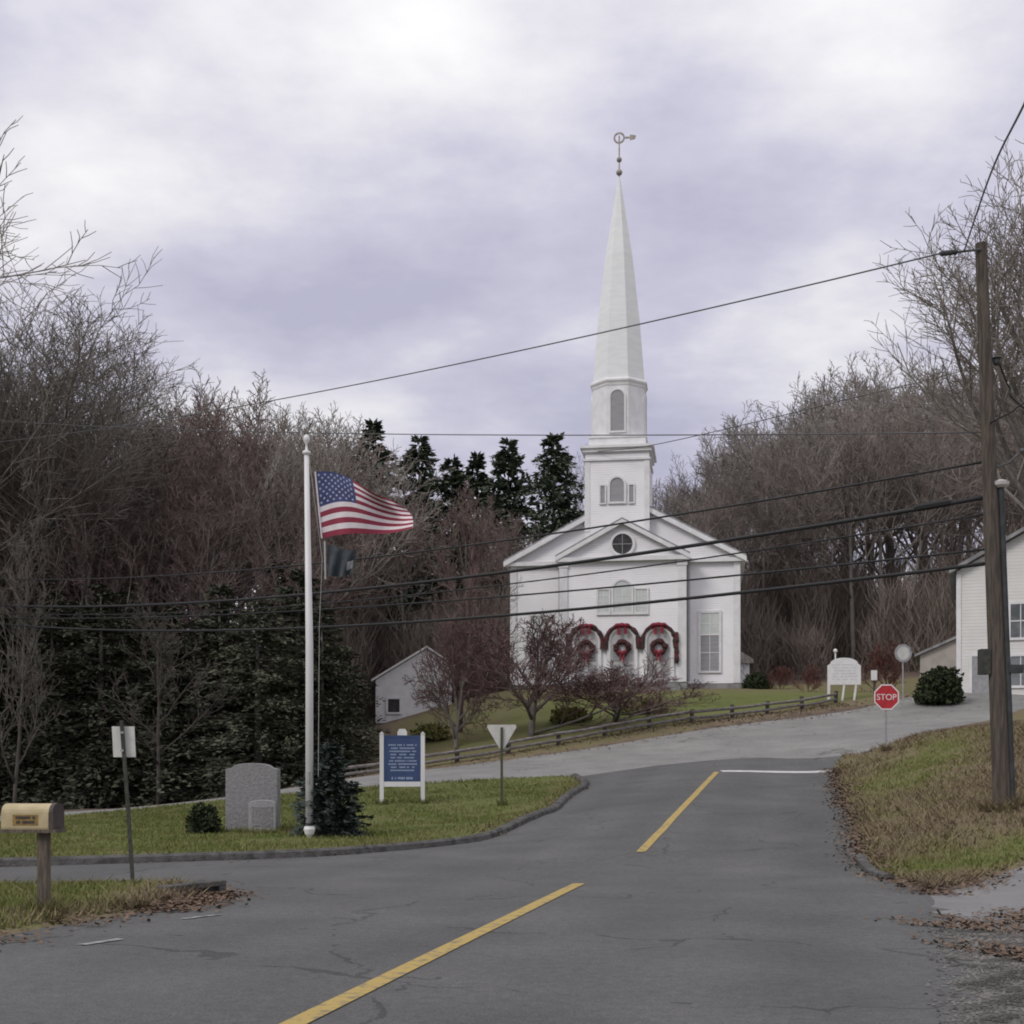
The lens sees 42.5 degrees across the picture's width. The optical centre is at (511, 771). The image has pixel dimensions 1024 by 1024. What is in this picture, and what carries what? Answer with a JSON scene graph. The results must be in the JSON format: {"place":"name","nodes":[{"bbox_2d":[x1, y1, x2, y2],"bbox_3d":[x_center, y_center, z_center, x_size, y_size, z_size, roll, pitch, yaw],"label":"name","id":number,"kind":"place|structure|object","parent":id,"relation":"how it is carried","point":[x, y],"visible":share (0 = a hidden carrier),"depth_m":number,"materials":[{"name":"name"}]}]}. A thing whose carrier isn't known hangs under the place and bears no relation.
{"place":"outdoors","nodes":[
{"label":"outdoors","id":0,"kind":"place"},
{"bbox_2d":[0,756,977,1023],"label":"road","id":1,"kind":"structure","parent":0,"point":[734,898],"depth_m":12.26,"materials":[{"name":"asphalt"}]},
{"bbox_2d":[112,720,135,879],"bbox_3d":[-5.169,0.510,17.502,0.327,2.385,0.094,0,0,0],"label":"post sign","id":2,"kind":"object","parent":1,"relation":"on","point":[123,738],"visible":0.92,"depth_m":17.51,"materials":[{"name":"metal"}]},
{"bbox_2d":[0,777,579,857],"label":"traffic island","id":3,"kind":"structure","parent":1,"relation":"on","point":[488,800],"depth_m":34.40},
{"bbox_2d":[0,116,137,356],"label":"bare tree","id":4,"kind":"object","parent":3,"relation":"on","point":[9,252],"visible":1,"depth_m":29.04,"materials":[{"name":"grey plant"}]},
{"bbox_2d":[184,801,222,833],"bbox_3d":[-6.616,1.073,28.202,0.867,0.883,0.844,0,0,43],"label":"round shrub","id":5,"kind":"object","parent":3,"relation":"on","point":[203,818],"visible":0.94,"depth_m":28.04,"materials":[{"name":"green plant"}]},
{"bbox_2d":[226,763,279,829],"bbox_3d":[-5.703,0.677,29.000,1.360,1.730,0.480,0,0,4],"label":"memorial stone","id":6,"kind":"object","parent":3,"relation":"on","point":[246,783],"visible":0.66,"depth_m":28.87,"materials":[{"name":"grey stone"}]},
{"bbox_2d":[249,800,275,831],"bbox_3d":[-5.380,1.033,28.396,0.580,0.850,0.188,0,0,-6],"label":"marker stone","id":7,"kind":"object","parent":3,"relation":"on","point":[263,812],"visible":0.83,"depth_m":28.31,"materials":[{"name":"stone"}]},
{"bbox_2d":[302,434,321,823],"bbox_3d":[-4.174,-2.792,27.500,0.456,8.507,0.331,0,0,0],"label":"flagpole","id":8,"kind":"object","parent":3,"relation":"on","point":[306,452],"visible":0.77,"depth_m":27.44,"materials":[{"name":"metal"}]},
{"bbox_2d":[324,541,356,578],"bbox_3d":[-3.560,-4.383,27.300,0.684,0.789,0.179,0,0,0],"label":"dark flag","id":9,"kind":"object","parent":8,"relation":"hanging from","point":[341,562],"visible":1,"depth_m":27.30,"materials":[{"name":"grey fabric"}]},
{"bbox_2d":[315,471,412,537],"bbox_3d":[-3.069,-5.537,27.333,2.055,1.400,0.573,0,0,0],"label":"national flag","id":10,"kind":"object","parent":8,"relation":"attached to","point":[346,505],"visible":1,"depth_m":27.32,"materials":[{"name":"multicoloured fabric"}]},
{"bbox_2d":[285,738,373,837],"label":"spruce","id":11,"kind":"object","parent":3,"relation":"on","point":[329,808],"visible":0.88,"depth_m":27.65,"materials":[{"name":"green plant"}]},
{"bbox_2d":[379,729,424,802],"bbox_3d":[-3.000,-0.020,36.000,1.260,2.300,0.140,0,0,-3],"label":"town marker sign","id":12,"kind":"object","parent":3,"relation":"on","point":[402,758],"visible":0.99,"depth_m":35.97,"materials":[{"name":"metal"}]},
{"bbox_2d":[0,719,1023,929],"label":"grass","id":13,"kind":"structure","parent":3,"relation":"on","point":[24,909],"depth_m":26.53,"materials":[{"name":"plant"}]},
{"bbox_2d":[0,773,588,866],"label":"kerb","id":14,"kind":"structure","parent":1,"relation":"on","point":[559,802],"depth_m":22.95,"materials":[{"name":"concrete"}]},
{"bbox_2d":[280,883,584,1023],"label":"line","id":15,"kind":"object","parent":1,"relation":"on","point":[324,1008],"visible":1,"depth_m":10.06,"materials":[{"name":"yellow paint"}]},
{"bbox_2d":[0,649,1023,935],"bbox_3d":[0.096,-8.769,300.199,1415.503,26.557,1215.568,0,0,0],"label":"ground","id":16,"kind":"structure","parent":0,"point":[520,717],"depth_m":59.56,"materials":[{"name":"plant"}]},
{"bbox_2d":[0,803,65,906],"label":"mailbox","id":17,"kind":"object","parent":16,"relation":"on","point":[43,821],"visible":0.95,"depth_m":13.33,"materials":[{"name":"beige paint"}]},
{"bbox_2d":[0,513,67,802],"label":"sapling","id":18,"kind":"object","parent":16,"relation":"on","point":[22,676],"visible":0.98,"depth_m":51.34,"materials":[{"name":"brown plant"}]},
{"bbox_2d":[0,613,68,812],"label":"hemlock","id":19,"kind":"object","parent":16,"relation":"on","point":[10,715],"visible":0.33,"depth_m":54.47,"materials":[{"name":"green plant"}]},
{"bbox_2d":[0,602,144,808],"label":"hemlock","id":20,"kind":"object","parent":16,"relation":"on","point":[73,611],"visible":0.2,"depth_m":54.87,"materials":[{"name":"green plant"}]},
{"bbox_2d":[0,591,164,811],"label":"hemlock","id":21,"kind":"object","parent":16,"relation":"on","point":[44,791],"visible":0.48,"depth_m":54.50,"materials":[{"name":"green plant"}]},
{"bbox_2d":[0,430,185,682],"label":"bare tree","id":22,"kind":"object","parent":16,"relation":"on","point":[85,590],"visible":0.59,"depth_m":58.37,"materials":[{"name":"grey plant"}]},
{"bbox_2d":[0,583,194,809],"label":"hemlock","id":23,"kind":"object","parent":16,"relation":"on","point":[118,623],"visible":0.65,"depth_m":54.33,"materials":[{"name":"green plant"}]},
{"bbox_2d":[0,488,199,697],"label":"bare tree","id":24,"kind":"object","parent":16,"relation":"on","point":[109,539],"visible":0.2,"depth_m":61.75,"materials":[{"name":"brown plant"}]},
{"bbox_2d":[33,590,198,808],"bbox_3d":[-16.859,-2.647,57.991,9.422,10.828,9.560,0,0,-42],"label":"hemlock","id":25,"kind":"object","parent":16,"relation":"on","point":[130,640],"visible":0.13,"depth_m":57.58,"materials":[{"name":"green plant"}]},
{"bbox_2d":[0,235,249,665],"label":"bare tree","id":26,"kind":"object","parent":16,"relation":"on","point":[49,372],"visible":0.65,"depth_m":56.79,"materials":[{"name":"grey plant"}]},
{"bbox_2d":[63,421,207,671],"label":"bare tree","id":27,"kind":"object","parent":16,"relation":"on","point":[152,486],"visible":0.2,"depth_m":67.00,"materials":[{"name":"brown plant"}]},
{"bbox_2d":[61,605,242,809],"bbox_3d":[-14.164,-2.008,55.327,9.667,10.056,9.252,0,0,-9],"label":"hemlock","id":28,"kind":"object","parent":16,"relation":"on","point":[185,760],"visible":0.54,"depth_m":54.68,"materials":[{"name":"green plant"}]},
{"bbox_2d":[74,460,230,686],"bbox_3d":[-16.256,-6.739,61.333,7.474,15.754,9.661,0,0,-40],"label":"bare tree","id":29,"kind":"object","parent":16,"relation":"on","point":[169,517],"visible":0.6,"depth_m":60.36,"materials":[{"name":"brown plant"}]},
{"bbox_2d":[85,585,233,804],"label":"sapling","id":30,"kind":"object","parent":16,"relation":"on","point":[159,688],"visible":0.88,"depth_m":51.63,"materials":[{"name":"brown plant"}]},
{"bbox_2d":[0,311,393,693],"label":"bare tree","id":31,"kind":"object","parent":16,"relation":"on","point":[142,389],"visible":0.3,"depth_m":62.77,"materials":[{"name":"brown plant"}]},
{"bbox_2d":[106,485,316,711],"bbox_3d":[-13.840,-6.068,60.245,8.836,14.410,6.836,0,0,-38],"label":"bare tree","id":32,"kind":"object","parent":16,"relation":"on","point":[212,563],"visible":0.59,"depth_m":59.98,"materials":[{"name":"brown plant"}]},
{"bbox_2d":[135,583,294,803],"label":"hemlock","id":33,"kind":"object","parent":16,"relation":"on","point":[213,641],"visible":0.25,"depth_m":56.59,"materials":[{"name":"green plant"}]},
{"bbox_2d":[101,403,330,651],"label":"bare tree","id":34,"kind":"object","parent":16,"relation":"on","point":[239,458],"visible":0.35,"depth_m":66.25,"materials":[{"name":"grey plant"}]},
{"bbox_2d":[131,439,361,664],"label":"bare tree","id":35,"kind":"object","parent":16,"relation":"on","point":[282,537],"visible":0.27,"depth_m":68.32,"materials":[{"name":"brown plant"}]},
{"bbox_2d":[125,384,384,653],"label":"bare tree","id":36,"kind":"object","parent":16,"relation":"on","point":[248,423],"visible":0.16,"depth_m":73.82,"materials":[{"name":"grey plant"}]},
{"bbox_2d":[7,577,509,744],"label":"undergrowth","id":37,"kind":"object","parent":16,"relation":"on","point":[357,640],"visible":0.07,"depth_m":90.36,"materials":[{"name":"plant"}]},
{"bbox_2d":[148,601,377,802],"bbox_3d":[-10.300,-2.405,54.818,9.422,9.558,9.560,0,0,-14],"label":"hemlock","id":38,"kind":"object","parent":16,"relation":"on","point":[261,678],"visible":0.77,"depth_m":54.34,"materials":[{"name":"green plant"}]},
{"bbox_2d":[147,363,381,625],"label":"bare tree","id":39,"kind":"object","parent":16,"relation":"on","point":[242,408],"visible":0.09,"depth_m":87.21,"materials":[{"name":"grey plant"}]},
{"bbox_2d":[124,434,407,704],"bbox_3d":[-11.345,-7.614,62.305,13.869,16.275,10.112,0,0,-16],"label":"bare tree","id":40,"kind":"object","parent":16,"relation":"on","point":[212,495],"visible":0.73,"depth_m":61.34,"materials":[{"name":"brown plant"}]},
{"bbox_2d":[191,568,389,798],"bbox_3d":[-9.618,-3.383,58.127,9.667,11.156,9.252,0,0,-22],"label":"hemlock","id":41,"kind":"object","parent":16,"relation":"on","point":[298,618],"visible":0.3,"depth_m":57.50,"materials":[{"name":"green plant"}]},
{"bbox_2d":[237,502,380,712],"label":"bare tree","id":42,"kind":"object","parent":16,"relation":"on","point":[319,566],"visible":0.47,"depth_m":59.83,"materials":[{"name":"brown plant"}]},
{"bbox_2d":[268,604,382,785],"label":"hemlock","id":43,"kind":"object","parent":16,"relation":"on","point":[321,659],"visible":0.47,"depth_m":56.76,"materials":[{"name":"green plant"}]},
{"bbox_2d":[229,428,435,638],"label":"bare tree","id":44,"kind":"object","parent":16,"relation":"on","point":[359,586],"visible":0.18,"depth_m":70.73,"materials":[{"name":"brown plant"}]},
{"bbox_2d":[227,399,451,623],"bbox_3d":[-8.518,-9.820,64.286,11.651,17.945,8.495,0,0,26],"label":"bare tree","id":45,"kind":"object","parent":16,"relation":"on","point":[301,460],"visible":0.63,"depth_m":64.53,"materials":[{"name":"grey plant"}]},
{"bbox_2d":[313,650,385,762],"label":"hemlock","id":46,"kind":"object","parent":16,"relation":"on","point":[361,715],"visible":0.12,"depth_m":61.88,"materials":[{"name":"green plant"}]},
{"bbox_2d":[317,447,419,716],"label":"spruce","id":47,"kind":"object","parent":16,"relation":"on","point":[394,608],"visible":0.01,"depth_m":99.12,"materials":[{"name":"green plant"}]},
{"bbox_2d":[293,408,455,639],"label":"bare tree","id":48,"kind":"object","parent":16,"relation":"on","point":[394,471],"visible":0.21,"depth_m":91.54,"materials":[{"name":"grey plant"}]},
{"bbox_2d":[352,418,443,709],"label":"spruce","id":49,"kind":"object","parent":16,"relation":"on","point":[370,425],"visible":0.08,"depth_m":103.44,"materials":[{"name":"green plant"}]},
{"bbox_2d":[338,491,459,659],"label":"bare tree","id":50,"kind":"object","parent":16,"relation":"on","point":[411,563],"visible":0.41,"depth_m":92.03,"materials":[{"name":"brown plant"}]},
{"bbox_2d":[371,646,451,723],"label":"white house","id":51,"kind":"structure","parent":16,"relation":"on","point":[393,690],"depth_m":79.95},
{"bbox_2d":[375,435,482,648],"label":"spruce","id":52,"kind":"object","parent":16,"relation":"on","point":[423,454],"visible":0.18,"depth_m":105.33,"materials":[{"name":"green plant"}]},
{"bbox_2d":[402,609,506,747],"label":"ornamental tree","id":53,"kind":"object","parent":16,"relation":"on","point":[449,675],"visible":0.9,"depth_m":59.88,"materials":[{"name":"brown plant"}]},
{"bbox_2d":[407,453,501,620],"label":"spruce","id":54,"kind":"object","parent":16,"relation":"on","point":[457,476],"visible":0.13,"depth_m":107.35,"materials":[{"name":"green plant"}]},
{"bbox_2d":[413,492,522,701],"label":"bare tree","id":55,"kind":"object","parent":16,"relation":"on","point":[455,532],"visible":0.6,"depth_m":77.42,"materials":[{"name":"brown plant"}]},
{"bbox_2d":[421,478,523,731],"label":"bare tree","id":56,"kind":"object","parent":16,"relation":"on","point":[480,527],"visible":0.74,"depth_m":63.80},
{"bbox_2d":[441,450,512,610],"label":"spruce","id":57,"kind":"object","parent":16,"relation":"on","point":[477,463],"visible":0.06,"depth_m":109.56,"materials":[{"name":"green plant"}]},
{"bbox_2d":[450,437,544,612],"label":"spruce","id":58,"kind":"object","parent":16,"relation":"on","point":[505,461],"visible":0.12,"depth_m":105.46,"materials":[{"name":"green plant"}]},
{"bbox_2d":[463,507,547,621],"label":"bare tree","id":59,"kind":"object","parent":16,"relation":"on","point":[502,553],"visible":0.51,"depth_m":88.74,"materials":[{"name":"brown plant"}]},
{"bbox_2d":[0,692,1023,960],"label":"leaf litter","id":60,"kind":"object","parent":16,"relation":"on","point":[200,900],"visible":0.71,"depth_m":16.30,"materials":[{"name":"plant"}]},
{"bbox_2d":[477,432,584,608],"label":"spruce","id":61,"kind":"object","parent":16,"relation":"on","point":[556,469],"visible":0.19,"depth_m":103.34,"materials":[{"name":"green plant"}]},
{"bbox_2d":[456,608,682,736],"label":"ornamental tree","id":62,"kind":"object","parent":16,"relation":"on","point":[532,708],"visible":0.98,"depth_m":58.80,"materials":[{"name":"brown plant"}]},
{"bbox_2d":[342,691,837,777],"bbox_3d":[4.766,-1.612,57.159,25.470,4.576,1.203,0,0,-28],"label":"guide rail fence","id":63,"kind":"object","parent":16,"relation":"on","point":[558,740],"visible":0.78,"depth_m":56.18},
{"bbox_2d":[516,661,722,722],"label":"ornamental tree","id":64,"kind":"object","parent":16,"relation":"on","point":[625,681],"visible":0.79,"depth_m":58.85,"materials":[{"name":"brown plant"}]},
{"bbox_2d":[503,132,752,689],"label":"church","id":65,"kind":"structure","parent":16,"relation":"on","point":[697,639],"depth_m":80.55,"materials":[{"name":"wood"}]},
{"bbox_2d":[607,627,637,681],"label":"door","id":66,"kind":"structure","parent":65,"relation":"in","point":[632,657],"depth_m":79.90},
{"bbox_2d":[643,627,673,681],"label":"door","id":67,"kind":"structure","parent":65,"relation":"in","point":[650,636],"depth_m":79.59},
{"bbox_2d":[698,610,720,672],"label":"window","id":68,"kind":"structure","parent":65,"relation":"in","point":[709,621],"depth_m":80.45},
{"bbox_2d":[673,485,781,573],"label":"bare tree","id":69,"kind":"object","parent":16,"relation":"on","point":[713,518],"visible":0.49,"depth_m":92.28,"materials":[{"name":"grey plant"}]},
{"bbox_2d":[673,460,811,596],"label":"bare tree","id":70,"kind":"object","parent":16,"relation":"on","point":[757,541],"visible":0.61,"depth_m":94.04,"materials":[{"name":"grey plant"}]},
{"bbox_2d":[654,413,845,575],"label":"bare tree","id":71,"kind":"object","parent":16,"relation":"on","point":[732,459],"visible":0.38,"depth_m":103.62,"materials":[{"name":"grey plant"}]},
{"bbox_2d":[663,426,850,673],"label":"bare tree","id":72,"kind":"object","parent":16,"relation":"on","point":[788,451],"visible":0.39,"depth_m":98.76,"materials":[{"name":"grey plant"}]},
{"bbox_2d":[679,415,852,582],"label":"bare tree","id":73,"kind":"object","parent":16,"relation":"on","point":[737,459],"visible":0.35,"depth_m":102.58,"materials":[{"name":"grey plant"}]},
{"bbox_2d":[730,443,875,669],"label":"bare tree","id":74,"kind":"object","parent":16,"relation":"on","point":[786,520],"visible":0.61,"depth_m":94.87,"materials":[{"name":"grey plant"}]},
{"bbox_2d":[736,444,909,659],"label":"bare tree","id":75,"kind":"object","parent":16,"relation":"on","point":[832,502],"visible":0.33,"depth_m":96.50,"materials":[{"name":"grey plant"}]},
{"bbox_2d":[707,381,959,574],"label":"bare tree","id":76,"kind":"object","parent":16,"relation":"on","point":[778,413],"visible":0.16,"depth_m":116.05,"materials":[{"name":"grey plant"}]},
{"bbox_2d":[827,649,860,700],"bbox_3d":[16.142,-4.590,64.000,1.601,2.775,0.200,0,0,2],"label":"church sign","id":77,"kind":"object","parent":16,"relation":"on","point":[843,671],"visible":0.99,"depth_m":63.95,"materials":[{"name":"grey"}]},
{"bbox_2d":[684,491,1023,679],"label":"undergrowth","id":78,"kind":"object","parent":16,"relation":"on","point":[809,638],"visible":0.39,"depth_m":92.79,"materials":[{"name":"plant"}]},
{"bbox_2d":[760,407,954,659],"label":"bare tree","id":79,"kind":"object","parent":16,"relation":"on","point":[850,594],"visible":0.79,"depth_m":93.17,"materials":[{"name":"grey plant"}]},
{"bbox_2d":[771,396,969,577],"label":"bare tree","id":80,"kind":"object","parent":16,"relation":"on","point":[810,414],"visible":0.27,"depth_m":101.27,"materials":[{"name":"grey plant"}]},
{"bbox_2d":[821,351,940,593],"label":"bare tree","id":81,"kind":"object","parent":16,"relation":"on","point":[883,387],"visible":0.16,"depth_m":118.58,"materials":[{"name":"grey plant"}]},
{"bbox_2d":[858,640,912,691],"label":"red shrub","id":82,"kind":"object","parent":16,"relation":"on","point":[887,663],"visible":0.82,"depth_m":72.74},
{"bbox_2d":[809,380,976,622],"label":"bare tree","id":83,"kind":"object","parent":16,"relation":"on","point":[873,537],"visible":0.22,"depth_m":103.94,"materials":[{"name":"grey plant"}]},
{"bbox_2d":[796,364,1009,652],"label":"bare tree","id":84,"kind":"object","parent":16,"relation":"on","point":[891,542],"visible":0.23,"depth_m":105.40,"materials":[{"name":"grey plant"}]},
{"bbox_2d":[791,398,1020,611],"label":"bare tree","id":85,"kind":"object","parent":16,"relation":"on","point":[879,542],"visible":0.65,"depth_m":94.20,"materials":[{"name":"grey plant"}]},
{"bbox_2d":[817,368,1018,662],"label":"bare tree","id":86,"kind":"object","parent":16,"relation":"on","point":[933,480],"visible":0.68,"depth_m":90.49,"materials":[{"name":"grey plant"}]},
{"bbox_2d":[843,417,1018,594],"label":"bare tree","id":87,"kind":"object","parent":16,"relation":"on","point":[907,545],"visible":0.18,"depth_m":99.23,"materials":[{"name":"grey plant"}]},
{"bbox_2d":[843,136,1023,508],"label":"bare tree","id":88,"kind":"object","parent":16,"relation":"on","point":[1011,471],"visible":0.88,"depth_m":46.52,"materials":[{"name":"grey plant"}]},
{"bbox_2d":[911,665,965,705],"bbox_3d":[19.784,-3.941,60.935,2.407,1.997,2.296,0,0,-1],"label":"yew bush","id":89,"kind":"object","parent":16,"relation":"on","point":[940,684],"visible":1,"depth_m":60.39,"materials":[{"name":"green plant"}]},
{"bbox_2d":[865,412,1023,608],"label":"bare tree","id":90,"kind":"object","parent":16,"relation":"on","point":[972,504],"visible":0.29,"depth_m":95.52,"materials":[{"name":"grey plant"}]},
{"bbox_2d":[915,527,1023,694],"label":"farmhouse","id":91,"kind":"object","parent":16,"relation":"on","point":[969,639],"visible":0.54,"depth_m":63.69,"materials":[{"name":"grey"}]},
{"bbox_2d":[939,241,1023,808],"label":"utility pole","id":92,"kind":"object","parent":16,"relation":"on","point":[994,663],"visible":0.96,"depth_m":22.90,"materials":[{"name":"brown wood"}]},
{"bbox_2d":[0,253,938,441],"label":"overhead line","id":93,"kind":"object","parent":92,"relation":"attached to","point":[531,347],"visible":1,"depth_m":30.36,"materials":[{"name":"grey"}]},
{"bbox_2d":[0,461,981,579],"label":"overhead line","id":94,"kind":"object","parent":92,"relation":"attached to","point":[879,480],"visible":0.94,"depth_m":29.38,"materials":[{"name":"grey"}]},
{"bbox_2d":[0,496,982,607],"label":"overhead line","id":95,"kind":"object","parent":92,"relation":"attached to","point":[933,505],"visible":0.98,"depth_m":29.31,"materials":[{"name":"grey"}]},
{"bbox_2d":[1,514,982,614],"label":"overhead line","id":96,"kind":"object","parent":92,"relation":"attached to","point":[558,577],"visible":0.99,"depth_m":29.69,"materials":[{"name":"grey"}]},
{"bbox_2d":[0,562,984,631],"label":"overhead line","id":97,"kind":"object","parent":92,"relation":"attached to","point":[700,596],"visible":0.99,"depth_m":29.64,"materials":[{"name":"grey"}]},
{"bbox_2d":[5,421,980,435],"bbox_3d":[-12.840,-12.149,44.500,0.022,12.461,60.337,0,0,-45],"label":"overhead line","id":98,"kind":"object","parent":92,"relation":"attached to","point":[550,435],"visible":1,"depth_m":29.82,"materials":[{"name":"grey"}]},
{"bbox_2d":[2,548,984,618],"bbox_3d":[-12.841,-6.069,44.501,0.036,4.399,60.335,0,0,-45],"label":"overhead line","id":99,"kind":"object","parent":92,"relation":"attached to","point":[910,557],"visible":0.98,"depth_m":29.66,"materials":[{"name":"grey"}]},
{"bbox_2d":[942,916,1023,1023],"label":"gravel shoulder","id":100,"kind":"object","parent":16,"relation":"on","point":[1019,1011],"visible":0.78,"depth_m":9.20},
{"bbox_2d":[922,920,1023,1023],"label":"pebbles","id":101,"kind":"object","parent":100,"relation":"on","point":[1017,989],"visible":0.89,"depth_m":9.68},
{"bbox_2d":[0,693,1023,820],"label":"road","id":102,"kind":"structure","parent":0,"point":[830,735],"depth_m":50.83,"materials":[{"name":"asphalt"}]},
{"bbox_2d":[0,0,1023,635],"label":"sky","id":103,"kind":"structure","parent":0,"point":[330,194],"materials":[{"name":"grey"}]},
{"bbox_2d":[930,866,1023,920],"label":"driveway","id":104,"kind":"structure","parent":0,"point":[1010,896],"depth_m":15.79,"materials":[{"name":"concrete"}]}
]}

